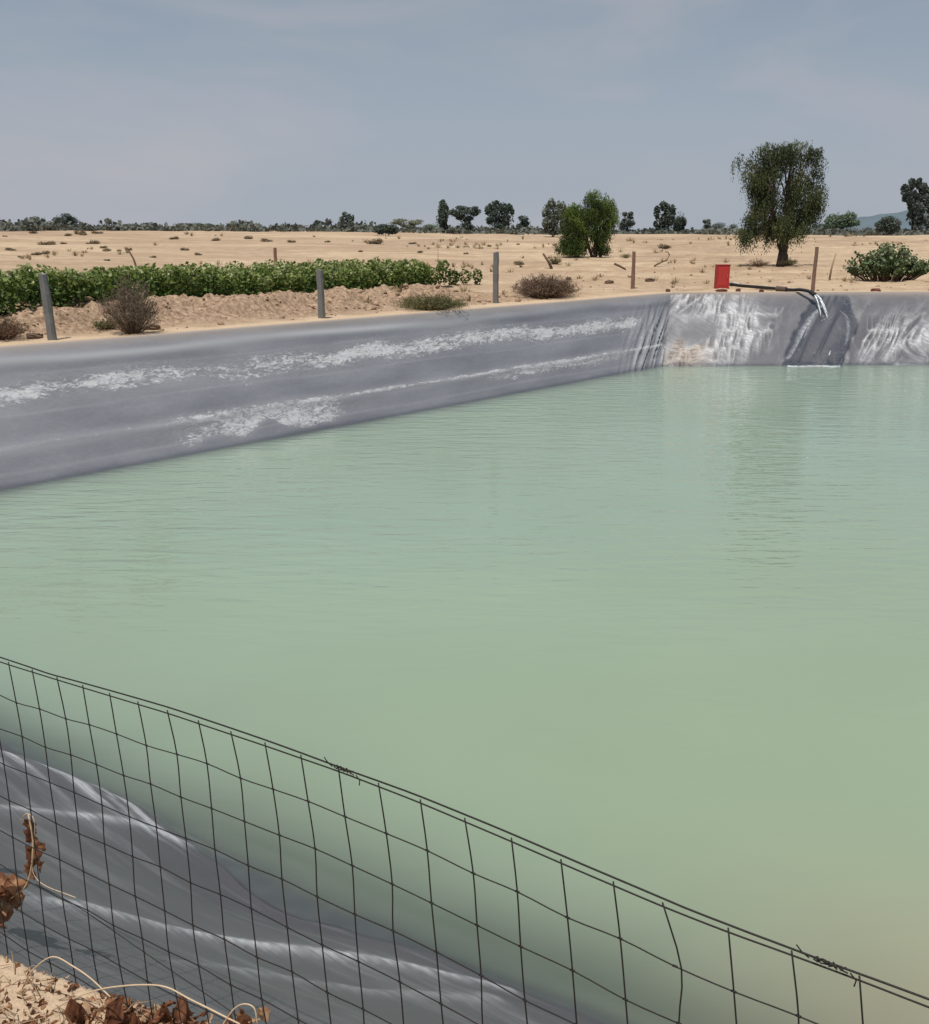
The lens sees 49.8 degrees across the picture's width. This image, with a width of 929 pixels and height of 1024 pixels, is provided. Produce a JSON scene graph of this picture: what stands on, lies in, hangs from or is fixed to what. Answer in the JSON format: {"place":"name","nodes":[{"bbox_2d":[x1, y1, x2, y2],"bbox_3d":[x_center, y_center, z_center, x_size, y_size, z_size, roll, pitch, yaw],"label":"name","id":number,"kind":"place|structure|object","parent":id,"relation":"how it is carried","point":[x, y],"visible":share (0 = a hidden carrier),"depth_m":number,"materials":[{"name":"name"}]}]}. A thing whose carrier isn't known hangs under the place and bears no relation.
{"place":"outdoors","nodes":[
{"label":"outdoors","id":0,"kind":"place"},
{"bbox_2d":[0,364,928,1023],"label":"water","id":1,"kind":"structure","parent":0,"point":[662,630],"depth_m":10.03,"materials":[{"name":"green liquid"}]},
{"bbox_2d":[787,365,839,367],"bbox_3d":[10.957,-4.599,31.467,1.648,0.035,0.651,0,16,0],"label":"foam","id":2,"kind":"object","parent":1,"relation":"on","point":[805,366],"visible":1,"depth_m":31.35,"materials":[{"name":"white liquid"}]},
{"bbox_2d":[0,230,928,1023],"bbox_3d":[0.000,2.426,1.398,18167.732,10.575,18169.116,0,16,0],"label":"ground","id":3,"kind":"structure","parent":0,"point":[178,312],"depth_m":55.32,"materials":[{"name":"beige sand"}]},
{"bbox_2d":[0,313,32,339],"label":"dry bush","id":4,"kind":"object","parent":3,"relation":"on","point":[8,330],"visible":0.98,"depth_m":19.09,"materials":[{"name":"brown plant"}]},
{"bbox_2d":[26,333,42,338],"bbox_3d":[-8.376,-3.415,19.486,0.292,0.150,0.194,-1,16,-3],"label":"soil clod","id":5,"kind":"object","parent":3,"relation":"on","point":[34,336],"visible":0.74,"depth_m":19.43,"materials":[{"name":"brown soil"}]},
{"bbox_2d":[31,251,41,254],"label":"dry tuft","id":6,"kind":"object","parent":3,"relation":"on","point":[37,253],"visible":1,"depth_m":67.39,"materials":[{"name":"brown plant"}]},
{"bbox_2d":[37,240,55,244],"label":"dry tuft","id":7,"kind":"object","parent":3,"relation":"on","point":[53,242],"visible":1,"depth_m":81.29,"materials":[{"name":"brown plant"}]},
{"bbox_2d":[38,273,56,339],"bbox_3d":[-7.926,-3.788,19.067,0.229,1.506,0.156,2,16,6],"label":"fence post","id":8,"kind":"object","parent":3,"relation":"on","point":[47,307],"visible":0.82,"depth_m":19.00,"materials":[{"name":"concrete"}]},
{"bbox_2d":[52,213,78,223],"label":"distant tree","id":9,"kind":"object","parent":3,"relation":"on","point":[67,218],"visible":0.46,"depth_m":143.16,"materials":[{"name":"green plant"}]},
{"bbox_2d":[74,229,86,233],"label":"dry tuft","id":10,"kind":"object","parent":3,"relation":"on","point":[81,231],"visible":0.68,"depth_m":98.15,"materials":[{"name":"brown plant"}]},
{"bbox_2d":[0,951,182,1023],"bbox_3d":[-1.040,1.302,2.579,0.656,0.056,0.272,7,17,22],"label":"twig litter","id":11,"kind":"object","parent":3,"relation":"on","point":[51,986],"visible":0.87,"depth_m":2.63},
{"bbox_2d":[90,240,99,243],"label":"dry tuft","id":12,"kind":"object","parent":3,"relation":"on","point":[95,242],"visible":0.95,"depth_m":83.42,"materials":[{"name":"brown plant"}]},
{"bbox_2d":[90,318,119,329],"bbox_3d":[-7.615,-3.982,21.160,0.682,0.283,0.673,9,18,29],"label":"weed","id":13,"kind":"object","parent":3,"relation":"on","point":[103,325],"visible":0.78,"depth_m":21.09,"materials":[{"name":"green plant"}]},
{"bbox_2d":[119,223,139,227],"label":"shrub","id":14,"kind":"object","parent":3,"relation":"on","point":[127,225],"visible":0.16,"depth_m":143.88,"materials":[{"name":"green plant"}]},
{"bbox_2d":[124,247,136,265],"bbox_3d":[-13.418,-9.994,40.333,0.564,1.346,0.130,7,17,25],"label":"dead stick","id":15,"kind":"object","parent":3,"relation":"in","point":[131,256],"visible":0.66,"depth_m":40.22,"materials":[{"name":"brown wood"}]},
{"bbox_2d":[98,273,164,333],"bbox_3d":[-6.782,-4.247,20.315,1.441,1.292,1.348,0,16,0],"label":"dry bush","id":16,"kind":"object","parent":3,"relation":"on","point":[132,320],"visible":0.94,"depth_m":20.26,"materials":[{"name":"brown plant"}]},
{"bbox_2d":[0,956,270,1023],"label":"leaf litter","id":17,"kind":"object","parent":3,"relation":"on","point":[74,1012],"visible":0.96,"depth_m":2.57,"materials":[{"name":"brown plant"}]},
{"bbox_2d":[146,324,160,329],"bbox_3d":[-6.686,-3.940,21.387,0.373,0.154,0.201,-1,16,-5],"label":"soil clod","id":18,"kind":"object","parent":3,"relation":"on","point":[155,327],"visible":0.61,"depth_m":21.32,"materials":[{"name":"brown soil"}]},
{"bbox_2d":[174,222,218,229],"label":"shrub","id":19,"kind":"object","parent":3,"relation":"on","point":[208,225],"visible":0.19,"depth_m":149.33,"materials":[{"name":"green plant"}]},
{"bbox_2d":[0,256,451,314],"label":"crop field","id":20,"kind":"structure","parent":3,"relation":"on","point":[22,284],"depth_m":26.54,"materials":[{"name":"green plant"}]},
{"bbox_2d":[260,238,272,241],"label":"dry tuft","id":21,"kind":"object","parent":3,"relation":"on","point":[264,240],"visible":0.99,"depth_m":89.06,"materials":[{"name":"brown plant"}]},
{"bbox_2d":[273,248,276,264],"bbox_3d":[-11.024,-14.788,58.299,0.204,1.220,0.170,0,16,0],"label":"fence post","id":22,"kind":"object","parent":3,"relation":"on","point":[275,253],"visible":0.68,"depth_m":58.19,"materials":[{"name":"brown wood"}]},
{"bbox_2d":[313,220,321,225],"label":"distant tree","id":23,"kind":"object","parent":3,"relation":"on","point":[316,222],"visible":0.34,"depth_m":162.95,"materials":[{"name":"green plant"}]},
{"bbox_2d":[316,269,325,317],"bbox_3d":[-3.427,-5.083,23.880,0.185,1.392,0.148,0,16,0],"label":"fence post","id":24,"kind":"object","parent":3,"relation":"on","point":[320,293],"visible":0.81,"depth_m":23.79,"materials":[{"name":"concrete"}]},
{"bbox_2d":[339,211,354,225],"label":"distant tree","id":25,"kind":"object","parent":3,"relation":"on","point":[349,218],"visible":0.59,"depth_m":158.17,"materials":[{"name":"green plant"}]},
{"bbox_2d":[366,238,383,243],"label":"dry tuft","id":26,"kind":"object","parent":3,"relation":"on","point":[378,241],"visible":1,"depth_m":85.28,"materials":[{"name":"brown plant"}]},
{"bbox_2d":[372,223,398,235],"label":"distant tree","id":27,"kind":"object","parent":3,"relation":"on","point":[382,229],"visible":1,"depth_m":105.31,"materials":[{"name":"green plant"}]},
{"bbox_2d":[388,218,424,229],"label":"distant tree","id":28,"kind":"object","parent":3,"relation":"on","point":[412,224],"visible":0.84,"depth_m":201.24,"materials":[{"name":"green plant"}]},
{"bbox_2d":[393,291,468,310],"bbox_3d":[-0.881,-5.653,26.752,2.087,0.537,2.125,0,16,0],"label":"weed","id":29,"kind":"object","parent":3,"relation":"on","point":[438,303],"visible":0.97,"depth_m":26.46,"materials":[{"name":"green plant"}]},
{"bbox_2d":[419,223,449,228],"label":"shrub","id":30,"kind":"object","parent":3,"relation":"on","point":[431,225],"visible":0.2,"depth_m":207.05,"materials":[{"name":"green plant"}]},
{"bbox_2d":[436,199,449,229],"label":"distant tree","id":31,"kind":"object","parent":3,"relation":"on","point":[443,214],"visible":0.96,"depth_m":143.32,"materials":[{"name":"green plant"}]},
{"bbox_2d":[447,269,458,284],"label":"young plant","id":32,"kind":"object","parent":3,"relation":"on","point":[455,278],"visible":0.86,"depth_m":38.80,"materials":[{"name":"green plant"}]},
{"bbox_2d":[0,291,928,1023],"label":"pond liner","id":33,"kind":"object","parent":3,"relation":"on","point":[78,409],"visible":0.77,"depth_m":9.91,"materials":[{"name":"grey plastic"}]},
{"bbox_2d":[21,956,110,996],"bbox_3d":[-1.055,1.272,2.598,0.443,0.298,0.004,10,18,31],"label":"dry stalk","id":34,"kind":"object","parent":33,"relation":"on","point":[99,986],"visible":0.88,"depth_m":2.52,"materials":[{"name":"plant"}]},
{"bbox_2d":[51,984,239,1023],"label":"dry stalk","id":35,"kind":"object","parent":33,"relation":"on","point":[234,1021],"visible":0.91,"depth_m":2.33,"materials":[{"name":"plant"}]},
{"bbox_2d":[223,1003,257,1023],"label":"dry stalk","id":36,"kind":"object","parent":35,"relation":"on","point":[243,1004],"visible":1,"depth_m":2.15,"materials":[{"name":"plant"}]},
{"bbox_2d":[0,657,928,1023],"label":"wire fence","id":37,"kind":"object","parent":3,"relation":"on","point":[734,991],"visible":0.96,"depth_m":2.22,"materials":[{"name":"black metal"}]},
{"bbox_2d":[0,813,75,927],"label":"dead creeper","id":38,"kind":"object","parent":37,"relation":"hanging from","point":[9,894],"visible":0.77,"depth_m":2.96,"materials":[{"name":"plant"}]},
{"bbox_2d":[0,216,928,235],"bbox_3d":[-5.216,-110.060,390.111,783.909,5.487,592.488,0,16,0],"label":"scrub vegetation","id":39,"kind":"object","parent":3,"relation":"on","point":[35,223],"visible":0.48,"depth_m":131.34,"materials":[{"name":"green plant"}]},
{"bbox_2d":[0,269,928,341],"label":"soil clods","id":40,"kind":"object","parent":3,"relation":"on","point":[349,291],"visible":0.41,"depth_m":26.36,"materials":[{"name":"brown soil"}]},
{"bbox_2d":[457,268,471,284],"bbox_3d":[-0.035,-9.212,39.216,0.662,0.678,0.525,0,16,0],"label":"young plant","id":41,"kind":"object","parent":3,"relation":"on","point":[468,275],"visible":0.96,"depth_m":39.18,"materials":[{"name":"green plant"}]},
{"bbox_2d":[449,205,480,230],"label":"distant tree","id":42,"kind":"object","parent":3,"relation":"on","point":[462,213],"visible":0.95,"depth_m":152.66,"materials":[{"name":"green plant"}]},
{"bbox_2d":[472,268,482,284],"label":"young plant","id":43,"kind":"object","parent":3,"relation":"on","point":[479,275],"visible":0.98,"depth_m":39.53,"materials":[{"name":"green plant"}]},
{"bbox_2d":[493,251,498,302],"bbox_3d":[0.909,-6.686,29.038,0.195,1.713,0.161,0,16,0],"label":"fence post","id":44,"kind":"object","parent":3,"relation":"on","point":[496,277],"visible":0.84,"depth_m":28.94,"materials":[{"name":"concrete"}]},
{"bbox_2d":[484,200,514,228],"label":"distant tree","id":45,"kind":"object","parent":3,"relation":"on","point":[492,213],"visible":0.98,"depth_m":148.06,"materials":[{"name":"green plant"}]},
{"bbox_2d":[513,261,523,264],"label":"dry tuft","id":46,"kind":"object","parent":3,"relation":"on","point":[519,262],"visible":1,"depth_m":58.06,"materials":[{"name":"brown plant"}]},
{"bbox_2d":[516,215,530,228],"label":"distant tree","id":47,"kind":"object","parent":3,"relation":"on","point":[524,221],"visible":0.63,"depth_m":153.34,"materials":[{"name":"green plant"}]},
{"bbox_2d":[510,272,581,297],"bbox_3d":[2.580,-7.141,31.401,2.378,0.876,2.274,0,16,0],"label":"dry bush","id":48,"kind":"object","parent":3,"relation":"on","point":[547,286],"visible":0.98,"depth_m":31.11,"materials":[{"name":"brown plant"}]},
{"bbox_2d":[543,253,552,268],"bbox_3d":[4.396,-13.259,52.847,0.591,0.844,0.139,4,16,14],"label":"dead stick","id":49,"kind":"object","parent":3,"relation":"in","point":[548,262],"visible":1,"depth_m":52.80,"materials":[{"name":"brown wood"}]},
{"bbox_2d":[541,198,565,236],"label":"distant tree","id":50,"kind":"object","parent":3,"relation":"on","point":[550,222],"visible":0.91,"depth_m":109.97,"materials":[{"name":"green plant"}]},
{"bbox_2d":[549,256,560,263],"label":"weed","id":51,"kind":"object","parent":3,"relation":"on","point":[555,261],"visible":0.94,"depth_m":57.64,"materials":[{"name":"plant"}]},
{"bbox_2d":[553,188,620,256],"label":"round tree","id":52,"kind":"object","parent":3,"relation":"on","point":[576,235],"visible":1,"depth_m":67.09,"materials":[{"name":"green plant"}]},
{"bbox_2d":[619,211,635,231],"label":"distant tree","id":53,"kind":"object","parent":3,"relation":"on","point":[626,223],"visible":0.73,"depth_m":143.72,"materials":[{"name":"green plant"}]},
{"bbox_2d":[630,251,635,288],"bbox_3d":[6.164,-8.721,36.550,0.156,1.589,0.137,0,16,0],"label":"fence post","id":54,"kind":"object","parent":3,"relation":"on","point":[633,270],"visible":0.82,"depth_m":36.49,"materials":[{"name":"brown wood"}]},
{"bbox_2d":[645,278,654,281],"bbox_3d":[7.180,-8.995,38.775,0.419,0.155,0.205,-2,16,-7],"label":"soil clod","id":55,"kind":"object","parent":3,"relation":"on","point":[649,279],"visible":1,"depth_m":38.70,"materials":[{"name":"brown soil"}]},
{"bbox_2d":[657,243,671,247],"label":"dry tuft","id":56,"kind":"object","parent":3,"relation":"on","point":[663,246],"visible":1,"depth_m":81.14,"materials":[{"name":"brown plant"}]},
{"bbox_2d":[653,200,676,230],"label":"distant tree","id":57,"kind":"object","parent":3,"relation":"on","point":[665,220],"visible":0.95,"depth_m":143.51,"materials":[{"name":"green plant"}]},
{"bbox_2d":[672,211,686,231],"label":"distant tree","id":58,"kind":"object","parent":3,"relation":"on","point":[680,223],"visible":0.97,"depth_m":145.72,"materials":[{"name":"green plant"}]},
{"bbox_2d":[701,219,710,230],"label":"distant tree","id":59,"kind":"object","parent":3,"relation":"on","point":[707,223],"visible":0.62,"depth_m":172.46,"materials":[{"name":"green plant"}]},
{"bbox_2d":[714,264,730,288],"bbox_3d":[9.482,-8.652,36.770,0.500,0.873,0.348,-2,16,-8],"label":"red box","id":60,"kind":"object","parent":3,"relation":"on","point":[722,276],"visible":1,"depth_m":36.65,"materials":[{"name":"paint"}]},
{"bbox_2d":[718,268,727,285],"bbox_3d":[9.487,-8.616,36.627,0.360,0.640,0.052,-2,16,-8],"label":"door","id":61,"kind":"structure","parent":60,"relation":"in","point":[723,272],"depth_m":36.64,"materials":[{"name":"red paint"}]},
{"bbox_2d":[729,282,816,296],"bbox_3d":[10.780,-7.870,35.300,0.243,0.365,3.959,-9,18,-30],"label":"water hose","id":62,"kind":"object","parent":60,"relation":"attached to","point":[786,289],"visible":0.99,"depth_m":34.90,"materials":[{"name":"black rubber"}]},
{"bbox_2d":[814,294,827,320],"bbox_3d":[12.003,-6.834,33.549,0.525,0.912,0.845,-10,18,-31],"label":"water jet","id":63,"kind":"object","parent":62,"relation":"attached to","point":[816,296],"visible":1,"depth_m":33.55,"materials":[{"name":"white liquid"}]},
{"bbox_2d":[711,222,738,231],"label":"shrub","id":64,"kind":"object","parent":3,"relation":"on","point":[719,225],"visible":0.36,"depth_m":182.49,"materials":[{"name":"green plant"}]},
{"bbox_2d":[745,258,768,266],"bbox_3d":[16.090,-13.662,54.694,1.374,0.499,1.366,-7,17,-24],"label":"weed","id":65,"kind":"object","parent":3,"relation":"on","point":[758,264],"visible":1,"depth_m":54.59,"materials":[{"name":"plant"}]},
{"bbox_2d":[730,138,829,266],"bbox_3d":[16.957,-16.515,53.865,5.512,6.755,2.446,0,16,0],"label":"tree","id":66,"kind":"object","parent":3,"relation":"on","point":[763,189],"visible":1,"depth_m":53.43,"materials":[{"name":"green plant"}]},
{"bbox_2d":[775,257,797,265],"bbox_3d":[17.655,-13.666,54.543,1.266,0.480,1.251,0,16,0],"label":"weed","id":67,"kind":"object","parent":3,"relation":"on","point":[789,261],"visible":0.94,"depth_m":54.38,"materials":[{"name":"plant"}]},
{"bbox_2d":[811,247,818,290],"bbox_3d":[12.148,-8.311,34.728,0.154,1.754,0.127,0,16,0],"label":"fence post","id":68,"kind":"object","parent":3,"relation":"on","point":[814,269],"visible":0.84,"depth_m":34.66,"materials":[{"name":"brown wood"}]},
{"bbox_2d":[811,222,836,230],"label":"shrub","id":69,"kind":"object","parent":3,"relation":"on","point":[822,224],"visible":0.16,"depth_m":182.19,"materials":[{"name":"green plant"}]},
{"bbox_2d":[829,253,836,278],"bbox_3d":[15.705,-10.488,42.690,0.302,1.097,0.082,-9,18,-28],"label":"dead stick","id":70,"kind":"object","parent":3,"relation":"on","point":[832,266],"visible":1,"depth_m":42.67,"materials":[{"name":"wood"}]},
{"bbox_2d":[824,210,860,229],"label":"distant tree","id":71,"kind":"object","parent":3,"relation":"on","point":[845,220],"visible":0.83,"depth_m":176.65,"materials":[{"name":"green plant"}]},
{"bbox_2d":[842,242,928,281],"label":"leafy bush","id":72,"kind":"object","parent":3,"relation":"on","point":[883,264],"visible":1,"depth_m":41.74,"materials":[{"name":"green plant"}]},
{"bbox_2d":[874,216,901,235],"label":"distant tree","id":73,"kind":"object","parent":3,"relation":"on","point":[893,226],"visible":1,"depth_m":115.06,"materials":[{"name":"green plant"}]},
{"bbox_2d":[900,177,928,229],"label":"distant tree","id":74,"kind":"object","parent":3,"relation":"on","point":[913,199],"visible":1,"depth_m":142.41,"materials":[{"name":"green plant"}]},
{"bbox_2d":[913,212,928,231],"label":"shrub","id":75,"kind":"object","parent":3,"relation":"on","point":[926,225],"visible":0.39,"depth_m":153.20,"materials":[{"name":"green plant"}]},
{"bbox_2d":[0,0,928,229],"label":"sky","id":76,"kind":"structure","parent":0,"point":[264,112],"materials":[{"name":"blue"}]},
{"bbox_2d":[19,232,926,301],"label":"dry grass","id":77,"kind":"structure","parent":0,"point":[29,256],"depth_m":61.65,"materials":[{"name":"plant"}]},
{"bbox_2d":[715,289,727,291],"bbox_3d":[8.932,-7.703,34.781,0.425,0.124,0.220,2,16,6],"label":"rim stone","id":78,"kind":"object","parent":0,"point":[721,290],"visible":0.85,"depth_m":34.70,"materials":[{"name":"stone"}]},
{"bbox_2d":[810,210,927,229],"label":"hill","id":79,"kind":"structure","parent":0,"point":[869,222],"depth_m":1393.52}
]}

